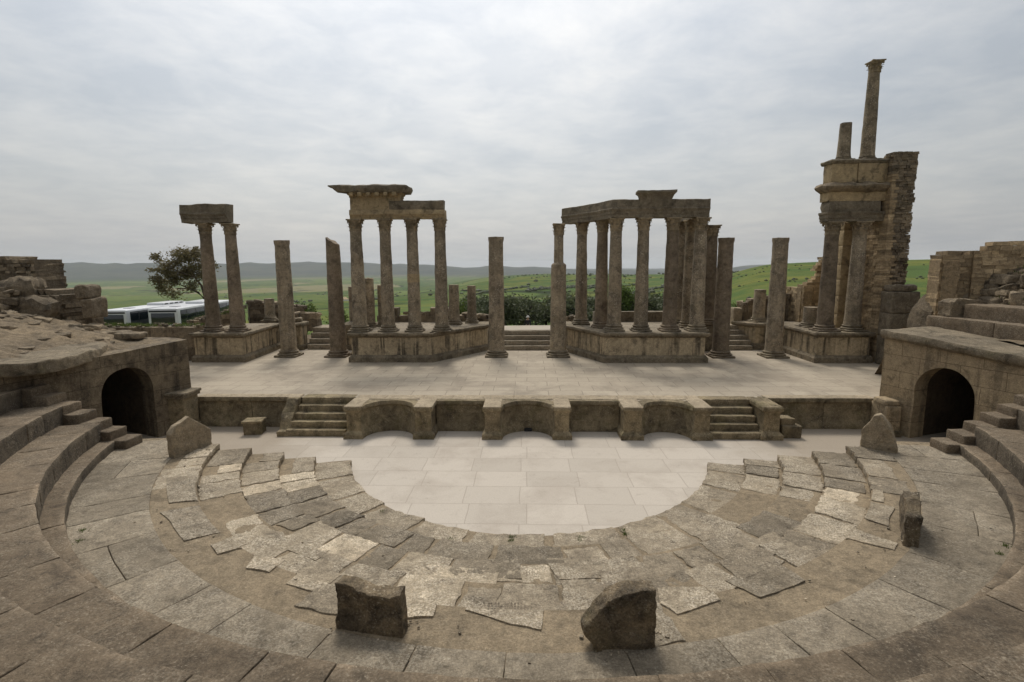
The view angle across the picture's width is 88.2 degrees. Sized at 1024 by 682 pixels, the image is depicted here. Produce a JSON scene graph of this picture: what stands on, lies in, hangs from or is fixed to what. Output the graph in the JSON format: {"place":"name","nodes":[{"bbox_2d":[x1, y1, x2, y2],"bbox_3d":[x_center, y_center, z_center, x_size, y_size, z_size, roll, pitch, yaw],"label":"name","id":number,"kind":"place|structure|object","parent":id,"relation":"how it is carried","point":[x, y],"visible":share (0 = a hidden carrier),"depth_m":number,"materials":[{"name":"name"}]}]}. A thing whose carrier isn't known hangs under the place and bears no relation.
{"place":"outdoors","nodes":[
{"label":"outdoors","id":0,"kind":"place"},
{"bbox_2d":[63,259,929,415],"bbox_3d":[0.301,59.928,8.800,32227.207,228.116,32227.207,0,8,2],"label":"ground","id":1,"kind":"structure","parent":0,"point":[123,285],"depth_m":2869.49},
{"bbox_2d":[104,301,185,325],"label":"bus","id":2,"kind":"object","parent":1,"relation":"on","point":[137,314],"visible":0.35,"depth_m":49.00,"materials":[{"name":"white paint"}]},
{"bbox_2d":[144,244,221,300],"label":"tree","id":3,"kind":"object","parent":1,"relation":"on","point":[180,256],"visible":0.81,"depth_m":62.63,"materials":[{"name":"green plant"}]},
{"bbox_2d":[148,299,228,325],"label":"bus","id":4,"kind":"object","parent":1,"relation":"on","point":[185,311],"visible":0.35,"depth_m":48.15,"materials":[{"name":"white paint"}]},
{"bbox_2d":[260,298,278,321],"bbox_3d":[-14.718,-1.893,32.099,0.872,1.381,0.866,0,8,2],"label":"column stub","id":5,"kind":"object","parent":1,"relation":"on","point":[269,310],"depth_m":31.85,"materials":[{"name":"stone"}]},
{"bbox_2d":[246,299,306,322],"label":"ruined wall","id":6,"kind":"structure","parent":1,"relation":"on","point":[256,313],"depth_m":32.48,"materials":[{"name":"stone"}]},
{"bbox_2d":[294,311,322,330],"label":"ruined wall","id":7,"kind":"structure","parent":1,"relation":"on","point":[313,319],"depth_m":31.91,"materials":[{"name":"stone"}]},
{"bbox_2d":[476,292,531,325],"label":"bush","id":8,"kind":"object","parent":1,"relation":"on","point":[511,314],"visible":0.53,"depth_m":84.06,"materials":[{"name":"green plant"}]},
{"bbox_2d":[507,294,547,325],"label":"olive tree","id":9,"kind":"object","parent":1,"relation":"on","point":[534,309],"visible":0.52,"depth_m":90.93,"materials":[{"name":"green plant"}]},
{"bbox_2d":[531,300,550,324],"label":"olive tree","id":10,"kind":"object","parent":1,"relation":"on","point":[545,315],"visible":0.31,"depth_m":97.69,"materials":[{"name":"green plant"}]},
{"bbox_2d":[72,265,1023,554],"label":"grass","id":11,"kind":"structure","parent":1,"relation":"on","point":[228,311],"depth_m":27.15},
{"bbox_2d":[541,293,592,321],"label":"olive tree","id":12,"kind":"object","parent":1,"relation":"on","point":[570,306],"visible":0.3,"depth_m":83.72,"materials":[{"name":"green plant"}]},
{"bbox_2d":[225,264,924,302],"bbox_3d":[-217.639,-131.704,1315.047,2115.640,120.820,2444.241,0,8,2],"label":"distant trees","id":13,"kind":"object","parent":1,"relation":"on","point":[651,289],"visible":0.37,"depth_m":665.78,"materials":[{"name":"green plant"}]},
{"bbox_2d":[621,278,634,310],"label":"tree","id":14,"kind":"object","parent":1,"relation":"on","point":[626,294],"visible":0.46,"depth_m":82.37,"materials":[{"name":"green plant"}]},
{"bbox_2d":[623,292,662,310],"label":"olive tree","id":15,"kind":"object","parent":1,"relation":"on","point":[652,304],"visible":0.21,"depth_m":82.65,"materials":[{"name":"green plant"}]},
{"bbox_2d":[737,293,790,320],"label":"ruined wall","id":16,"kind":"structure","parent":1,"relation":"on","point":[747,308],"depth_m":31.29,"materials":[{"name":"stone"}]},
{"bbox_2d":[0,0,1023,268],"label":"sky","id":17,"kind":"structure","parent":0,"point":[116,115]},
{"bbox_2d":[505,325,549,329],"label":"path","id":18,"kind":"structure","parent":0,"point":[533,327],"depth_m":32.06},
{"bbox_2d":[460,312,488,321],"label":"ruined wall","id":19,"kind":"structure","parent":18,"relation":"on","point":[479,316],"depth_m":31.56,"materials":[{"name":"stone"}]},
{"bbox_2d":[128,427,946,535],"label":"orchestra floor","id":20,"kind":"structure","parent":0,"point":[525,482],"depth_m":15.65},
{"bbox_2d":[0,337,190,436],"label":"passage wall","id":21,"kind":"structure","parent":20,"relation":"on","point":[129,388],"depth_m":18.53,"materials":[{"name":"stone"}]},
{"bbox_2d":[0,341,108,375],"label":"rounded ledge","id":22,"kind":"object","parent":21,"relation":"on","point":[47,361],"visible":0.82,"depth_m":15.40,"materials":[{"name":"stone"}]},
{"bbox_2d":[0,309,149,358],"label":"earth mound","id":23,"kind":"object","parent":21,"relation":"on","point":[21,336],"visible":0.28,"depth_m":17.85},
{"bbox_2d":[0,256,107,328],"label":"ruined wall","id":24,"kind":"structure","parent":23,"relation":"on","point":[31,285],"depth_m":20.51,"materials":[{"name":"stone"}]},
{"bbox_2d":[0,308,147,352],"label":"loose rubble","id":25,"kind":"object","parent":23,"relation":"on","point":[128,335],"visible":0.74,"depth_m":19.30,"materials":[{"name":"stone"}]},
{"bbox_2d":[163,387,201,425],"bbox_3d":[-12.014,2.547,19.274,0.920,1.533,1.041,0,8,2],"label":"pedestal","id":26,"kind":"object","parent":20,"relation":"on","point":[182,403],"visible":0.59,"depth_m":18.91,"materials":[{"name":"stone"}]},
{"bbox_2d":[241,417,266,434],"bbox_3d":[-9.270,3.069,19.023,0.720,0.558,0.574,-1,8,-4],"label":"stone block","id":27,"kind":"object","parent":20,"relation":"on","point":[254,425],"depth_m":18.79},
{"bbox_2d":[276,394,357,436],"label":"stage stairs","id":28,"kind":"structure","parent":20,"relation":"on","point":[320,415],"depth_m":19.07,"materials":[{"name":"stone"}]},
{"bbox_2d":[314,460,744,545],"bbox_3d":[0.387,4.061,13.153,13.091,0.238,5.382,0,8,2],"label":"curved step","id":29,"kind":"object","parent":20,"relation":"on","point":[720,486],"visible":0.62,"depth_m":12.44,"materials":[{"name":"stone"}]},
{"bbox_2d":[279,457,782,563],"bbox_3d":[0.371,4.054,12.612,14.882,0.410,6.112,0,8,2],"label":"curved step","id":30,"kind":"object","parent":20,"relation":"on","point":[758,493],"visible":0.67,"depth_m":11.35,"materials":[{"name":"stone"}]},
{"bbox_2d":[240,452,823,584],"bbox_3d":[0.357,4.042,12.105,16.693,0.581,6.912,0,8,2],"label":"curved step","id":31,"kind":"object","parent":20,"relation":"on","point":[270,502],"visible":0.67,"depth_m":10.43,"materials":[{"name":"stone"}]},
{"bbox_2d":[197,448,869,609],"bbox_3d":[0.341,4.033,11.583,18.484,0.751,7.682,0,8,2],"label":"curved step","id":32,"kind":"object","parent":20,"relation":"on","point":[233,516],"visible":0.65,"depth_m":9.67,"materials":[{"name":"stone"}]},
{"bbox_2d":[198,394,872,440],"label":"stage wall","id":33,"kind":"structure","parent":20,"relation":"on","point":[558,417],"depth_m":19.00,"materials":[{"name":"stone"}]},
{"bbox_2d":[150,443,921,667],"bbox_3d":[0.326,4.024,11.068,20.326,0.919,8.505,0,8,2],"label":"curved step","id":34,"kind":"object","parent":20,"relation":"on","point":[223,562],"visible":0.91,"depth_m":8.46,"materials":[{"name":"stone"}]},
{"bbox_2d":[166,416,211,458],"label":"upright slab","id":35,"kind":"structure","parent":34,"relation":"on","point":[185,435],"depth_m":14.57,"materials":[{"name":"stone"}]},
{"bbox_2d":[334,575,409,638],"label":"upright slab","id":36,"kind":"structure","parent":34,"relation":"on","point":[372,608],"depth_m":7.43,"materials":[{"name":"stone"}]},
{"bbox_2d":[579,580,657,650],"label":"upright slab","id":37,"kind":"structure","parent":34,"relation":"on","point":[621,616],"depth_m":7.06,"materials":[{"name":"stone"}]},
{"bbox_2d":[860,414,898,453],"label":"upright slab","id":38,"kind":"structure","parent":34,"relation":"on","point":[877,433],"depth_m":14.50,"materials":[{"name":"stone"}]},
{"bbox_2d":[897,489,920,547],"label":"upright slab","id":39,"kind":"structure","parent":34,"relation":"on","point":[909,518],"depth_m":9.70,"materials":[{"name":"stone"}]},
{"bbox_2d":[698,396,783,440],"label":"stage stairs","id":40,"kind":"structure","parent":20,"relation":"on","point":[742,418],"depth_m":18.29,"materials":[{"name":"stone"}]},
{"bbox_2d":[779,415,800,437],"bbox_3d":[9.608,2.989,18.403,0.718,0.732,0.607,0,8,2],"label":"stone block","id":41,"kind":"object","parent":20,"relation":"on","point":[789,427],"depth_m":18.16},
{"bbox_2d":[870,396,901,436],"bbox_3d":[13.129,2.642,18.570,0.614,1.295,0.928,0,8,2],"label":"pedestal","id":42,"kind":"object","parent":20,"relation":"on","point":[888,408],"visible":0.62,"depth_m":18.19,"materials":[{"name":"stone"}]},
{"bbox_2d":[879,326,1023,437],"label":"passage wall","id":43,"kind":"structure","parent":20,"relation":"on","point":[934,380],"depth_m":17.94,"materials":[{"name":"stone"}]},
{"bbox_2d":[926,315,1023,341],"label":"seat row","id":44,"kind":"object","parent":43,"relation":"on","point":[1000,330],"visible":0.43,"depth_m":17.98,"materials":[{"name":"stone"}]},
{"bbox_2d":[937,298,993,315],"bbox_3d":[16.831,-1.259,19.573,1.868,0.687,0.688,-1,8,-3],"label":"stone block","id":45,"kind":"object","parent":44,"relation":"on","point":[952,307],"visible":0.67,"depth_m":19.28,"materials":[{"name":"stone"}]},
{"bbox_2d":[964,304,1023,323],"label":"seat row","id":46,"kind":"object","parent":43,"relation":"on","point":[1005,313],"visible":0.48,"depth_m":18.05,"materials":[{"name":"stone"}]},
{"bbox_2d":[67,440,1012,679],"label":"walkway","id":47,"kind":"structure","parent":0,"point":[937,575],"depth_m":8.25,"materials":[{"name":"stone"}]},
{"bbox_2d":[21,384,142,449],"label":"staircase","id":48,"kind":"structure","parent":47,"relation":"on","point":[74,412],"depth_m":15.03,"materials":[{"name":"stone"}]},
{"bbox_2d":[40,440,1023,616],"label":"seat row","id":49,"kind":"object","parent":47,"relation":"on","point":[1007,485],"visible":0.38,"depth_m":10.92,"materials":[{"name":"stone"}]},
{"bbox_2d":[0,423,1023,681],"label":"seat row","id":50,"kind":"object","parent":49,"relation":"on","point":[40,579],"visible":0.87,"depth_m":6.39,"materials":[{"name":"stone"}]},
{"bbox_2d":[0,406,1023,681],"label":"seat row","id":51,"kind":"object","parent":50,"relation":"on","point":[32,648],"visible":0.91,"depth_m":5.30,"materials":[{"name":"stone"}]},
{"bbox_2d":[0,388,23,414],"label":"seat row","id":52,"kind":"object","parent":51,"relation":"on","point":[11,399],"visible":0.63,"depth_m":14.39,"materials":[{"name":"stone"}]},
{"bbox_2d":[929,394,1023,453],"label":"staircase","id":53,"kind":"structure","parent":47,"relation":"on","point":[1004,416],"depth_m":14.39,"materials":[{"name":"stone"}]},
{"bbox_2d":[108,438,978,678],"bbox_3d":[0.303,3.996,10.289,25.016,0.500,11.407,0,8,2],"label":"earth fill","id":54,"kind":"object","parent":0,"point":[897,442],"visible":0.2,"depth_m":15.33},
{"bbox_2d":[77,446,991,664],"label":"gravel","id":55,"kind":"structure","parent":54,"relation":"on","point":[625,651],"depth_m":8.67,"materials":[{"name":"gravel"}]},
{"bbox_2d":[189,349,972,400],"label":"stage floor","id":56,"kind":"structure","parent":0,"point":[749,373],"depth_m":22.94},
{"bbox_2d":[104,322,203,360],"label":"ruined wall","id":57,"kind":"structure","parent":56,"relation":"on","point":[161,330],"depth_m":27.08,"materials":[{"name":"stone"}]},
{"bbox_2d":[186,305,246,327],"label":"ruined wall","id":58,"kind":"structure","parent":56,"relation":"on","point":[225,319],"depth_m":31.11,"materials":[{"name":"stone"}]},
{"bbox_2d":[188,323,279,361],"bbox_3d":[-14.767,0.024,28.957,2.872,1.572,4.799,0,8,2],"label":"podium","id":59,"kind":"object","parent":56,"relation":"on","point":[258,340],"visible":0.82,"depth_m":26.79,"materials":[{"name":"stone"}]},
{"bbox_2d":[193,223,227,331],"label":"column","id":60,"kind":"structure","parent":59,"relation":"on","point":[212,309],"depth_m":26.68,"materials":[{"name":"brown stone"}]},
{"bbox_2d":[179,204,234,223],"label":"lintel","id":61,"kind":"structure","parent":60,"relation":"on","point":[206,213],"depth_m":26.06,"materials":[{"name":"stone"}]},
{"bbox_2d":[219,223,251,331],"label":"column","id":62,"kind":"structure","parent":59,"relation":"on","point":[236,307],"depth_m":26.65,"materials":[{"name":"brown stone"}]},
{"bbox_2d":[273,240,303,357],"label":"column","id":63,"kind":"structure","parent":56,"relation":"on","point":[288,339],"depth_m":27.82,"materials":[{"name":"stone"}]},
{"bbox_2d":[295,317,308,349],"bbox_3d":[-12.482,-0.439,30.812,1.018,1.862,1.112,0,8,2],"label":"pedestal","id":64,"kind":"object","parent":56,"relation":"on","point":[301,333],"visible":0.61,"depth_m":30.46,"materials":[{"name":"stone"}]},
{"bbox_2d":[307,324,345,349],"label":"door steps","id":65,"kind":"structure","parent":56,"relation":"on","point":[319,339],"depth_m":30.87,"materials":[{"name":"stone"}]},
{"bbox_2d":[324,237,351,357],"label":"column","id":66,"kind":"structure","parent":56,"relation":"on","point":[337,334],"depth_m":27.75,"materials":[{"name":"brown stone"}]},
{"bbox_2d":[347,321,488,362],"bbox_3d":[-4.719,-0.013,28.860,6.900,1.571,5.208,0,8,2],"label":"podium","id":67,"kind":"object","parent":56,"relation":"on","point":[426,345],"visible":0.81,"depth_m":26.54,"materials":[{"name":"stone"}]},
{"bbox_2d":[346,219,372,331],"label":"column","id":68,"kind":"structure","parent":67,"relation":"on","point":[359,311],"depth_m":26.42,"materials":[{"name":"stone"}]},
{"bbox_2d":[365,277,377,326],"bbox_3d":[-7.787,-2.114,28.835,0.807,2.710,0.805,0,8,2],"label":"column stub","id":69,"kind":"object","parent":67,"relation":"on","point":[370,302],"depth_m":28.62,"materials":[{"name":"stone"}]},
{"bbox_2d":[377,285,381,325],"bbox_3d":[-7.154,-1.961,29.244,0.771,2.267,0.780,0,8,2],"label":"column stub","id":70,"kind":"object","parent":67,"relation":"on","point":[379,322],"depth_m":29.02,"materials":[{"name":"stone"}]},
{"bbox_2d":[376,219,399,331],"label":"column","id":71,"kind":"structure","parent":67,"relation":"on","point":[387,303],"depth_m":26.39,"materials":[{"name":"stone"}]},
{"bbox_2d":[377,307,448,321],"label":"ruined wall","id":72,"kind":"structure","parent":67,"relation":"on","point":[427,316],"depth_m":31.23,"materials":[{"name":"stone"}]},
{"bbox_2d":[403,218,425,331],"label":"column","id":73,"kind":"structure","parent":67,"relation":"on","point":[414,301],"depth_m":26.30,"materials":[{"name":"stone"}]},
{"bbox_2d":[431,218,452,331],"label":"column","id":74,"kind":"structure","parent":67,"relation":"on","point":[441,308],"depth_m":26.30,"materials":[{"name":"stone"}]},
{"bbox_2d":[327,184,446,219],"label":"entablature","id":75,"kind":"structure","parent":74,"relation":"on","point":[374,201],"depth_m":25.77,"materials":[{"name":"brown stone"}]},
{"bbox_2d":[449,284,462,324],"bbox_3d":[-3.273,-2.057,29.823,0.872,2.259,0.865,0,8,2],"label":"column stub","id":76,"kind":"object","parent":67,"relation":"on","point":[454,314],"depth_m":29.59,"materials":[{"name":"stone"}]},
{"bbox_2d":[465,285,478,322],"bbox_3d":[-2.326,-2.131,30.594,0.751,2.163,0.751,0,8,2],"label":"column stub","id":77,"kind":"object","parent":67,"relation":"on","point":[471,304],"depth_m":30.39,"materials":[{"name":"stone"}]},
{"bbox_2d":[485,237,507,357],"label":"column","id":78,"kind":"structure","parent":56,"relation":"on","point":[496,318],"depth_m":27.46,"materials":[{"name":"stone"}]},
{"bbox_2d":[505,330,549,349],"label":"door steps","id":79,"kind":"structure","parent":56,"relation":"on","point":[527,339],"depth_m":30.41,"materials":[{"name":"stone"}]},
{"bbox_2d":[546,223,569,357],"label":"column","id":80,"kind":"structure","parent":56,"relation":"on","point":[557,349],"depth_m":27.36,"materials":[{"name":"stone"}]},
{"bbox_2d":[566,321,709,362],"bbox_3d":[6.188,-0.012,28.478,7.083,1.573,5.342,0,8,2],"label":"podium","id":81,"kind":"object","parent":56,"relation":"on","point":[628,345],"visible":0.77,"depth_m":26.00,"materials":[{"name":"stone"}]},
{"bbox_2d":[572,222,589,324],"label":"column","id":82,"kind":"structure","parent":81,"relation":"on","point":[580,318],"depth_m":29.05,"materials":[{"name":"stone"}]},
{"bbox_2d":[591,220,609,328],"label":"column","id":83,"kind":"structure","parent":81,"relation":"on","point":[601,296],"depth_m":27.49,"materials":[{"name":"brown stone"}]},
{"bbox_2d":[603,218,624,331],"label":"column","id":84,"kind":"structure","parent":81,"relation":"on","point":[613,324],"depth_m":26.14,"materials":[{"name":"stone"}]},
{"bbox_2d":[561,189,710,224],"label":"entablature","id":85,"kind":"structure","parent":84,"relation":"on","point":[656,203],"depth_m":25.46,"materials":[{"name":"stone"}]},
{"bbox_2d":[592,311,662,321],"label":"ruined wall","id":86,"kind":"structure","parent":81,"relation":"on","point":[653,316],"depth_m":30.82,"materials":[{"name":"stone"}]},
{"bbox_2d":[630,217,652,331],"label":"column","id":87,"kind":"structure","parent":81,"relation":"on","point":[640,323],"depth_m":26.01,"materials":[{"name":"stone"}]},
{"bbox_2d":[657,217,682,331],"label":"column","id":88,"kind":"structure","parent":81,"relation":"on","point":[669,320],"depth_m":25.97,"materials":[{"name":"brown stone"}]},
{"bbox_2d":[677,222,685,324],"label":"column","id":89,"kind":"structure","parent":81,"relation":"on","point":[681,242],"depth_m":28.81,"materials":[{"name":"stone"}]},
{"bbox_2d":[678,219,694,327],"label":"column","id":90,"kind":"structure","parent":81,"relation":"on","point":[688,267],"depth_m":27.42,"materials":[{"name":"stone"}]},
{"bbox_2d":[684,217,711,331],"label":"column","id":91,"kind":"structure","parent":81,"relation":"on","point":[697,312],"depth_m":25.98,"materials":[{"name":"stone"}]},
{"bbox_2d":[705,325,712,350],"bbox_3d":[10.978,-0.247,29.877,1.330,1.494,1.437,0,8,2],"label":"pedestal","id":92,"kind":"object","parent":56,"relation":"on","point":[708,343],"visible":0.13,"depth_m":29.20,"materials":[{"name":"stone"}]},
{"bbox_2d":[704,225,721,324],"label":"column","id":93,"kind":"structure","parent":92,"relation":"on","point":[711,255],"depth_m":28.79,"materials":[{"name":"brown stone"}]},
{"bbox_2d":[705,237,734,358],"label":"column","id":94,"kind":"structure","parent":56,"relation":"on","point":[721,323],"depth_m":26.95,"materials":[{"name":"brown stone"}]},
{"bbox_2d":[729,324,752,349],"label":"door steps","id":95,"kind":"structure","parent":56,"relation":"on","point":[739,340],"depth_m":29.86,"materials":[{"name":"stone"}]},
{"bbox_2d":[730,307,741,323],"bbox_3d":[13.162,-1.286,31.079,0.518,1.407,0.632,0,8,2],"label":"pedestal","id":96,"kind":"object","parent":95,"relation":"on","point":[736,313],"visible":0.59,"depth_m":30.76,"materials":[{"name":"stone"}]},
{"bbox_2d":[757,237,789,358],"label":"column","id":97,"kind":"structure","parent":56,"relation":"on","point":[774,333],"depth_m":26.88,"materials":[{"name":"stone"}]},
{"bbox_2d":[731,321,875,362],"bbox_3d":[15.294,-0.046,28.407,5.164,1.572,5.720,0,8,2],"label":"podium","id":98,"kind":"object","parent":56,"relation":"on","point":[806,344],"visible":0.82,"depth_m":25.78,"materials":[{"name":"stone"}]},
{"bbox_2d":[747,289,766,322],"bbox_3d":[14.193,-2.028,30.332,0.956,1.876,0.945,0,8,2],"label":"column stub","id":99,"kind":"object","parent":98,"relation":"on","point":[759,303],"depth_m":30.08,"materials":[{"name":"stone"}]},
{"bbox_2d":[795,307,817,327],"bbox_3d":[15.743,-1.269,27.867,1.056,1.073,1.062,0,8,2],"label":"column stub","id":100,"kind":"object","parent":98,"relation":"on","point":[809,317],"depth_m":27.57,"materials":[{"name":"stone"}]},
{"bbox_2d":[808,221,845,331],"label":"column","id":101,"kind":"structure","parent":98,"relation":"on","point":[826,305],"depth_m":25.67,"materials":[{"name":"brown stone"}]},
{"bbox_2d":[815,159,890,221],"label":"entablature","id":102,"kind":"structure","parent":101,"relation":"on","point":[851,190],"depth_m":25.02,"materials":[{"name":"stone"}]},
{"bbox_2d":[835,122,854,158],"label":"column","id":103,"kind":"structure","parent":102,"relation":"on","point":[844,142],"depth_m":24.98,"materials":[{"name":"stone"}]},
{"bbox_2d":[859,59,886,158],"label":"column","id":104,"kind":"structure","parent":102,"relation":"on","point":[868,135],"depth_m":24.79,"materials":[{"name":"stone"}]},
{"bbox_2d":[837,221,874,331],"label":"column","id":105,"kind":"structure","parent":98,"relation":"on","point":[854,301],"depth_m":25.64,"materials":[{"name":"stone"}]},
{"bbox_2d":[786,257,821,321],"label":"block wall","id":106,"kind":"structure","parent":56,"relation":"on","point":[804,294],"depth_m":29.93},
{"bbox_2d":[846,151,919,361],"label":"tower wall","id":107,"kind":"structure","parent":56,"relation":"on","point":[888,239],"depth_m":25.06,"materials":[{"name":"stone"}]},
{"bbox_2d":[875,284,920,363],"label":"pillar","id":108,"kind":"structure","parent":56,"relation":"on","point":[898,302],"depth_m":24.52,"materials":[{"name":"stone"}]},
{"bbox_2d":[834,223,852,327],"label":"tower pier","id":109,"kind":"structure","parent":0,"point":[845,241],"depth_m":26.96,"materials":[{"name":"stone"}]},
{"bbox_2d":[875,269,1023,373],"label":"rubble slope","id":110,"kind":"structure","parent":0,"point":[879,369],"depth_m":19.48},
{"bbox_2d":[903,294,932,326],"bbox_3d":[17.262,-0.804,21.660,2.404,2.552,1.070,-2,8,-9],"label":"boulder","id":111,"kind":"object","parent":110,"relation":"on","point":[920,310],"visible":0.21,"depth_m":21.50,"materials":[{"name":"stone"}]},
{"bbox_2d":[925,241,1023,315],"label":"block wall","id":112,"kind":"structure","parent":110,"relation":"on","point":[955,274],"depth_m":20.37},
{"bbox_2d":[963,266,1023,305],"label":"loose rubble","id":113,"kind":"object","parent":110,"relation":"on","point":[993,288],"visible":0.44,"depth_m":19.38,"materials":[{"name":"stone"}]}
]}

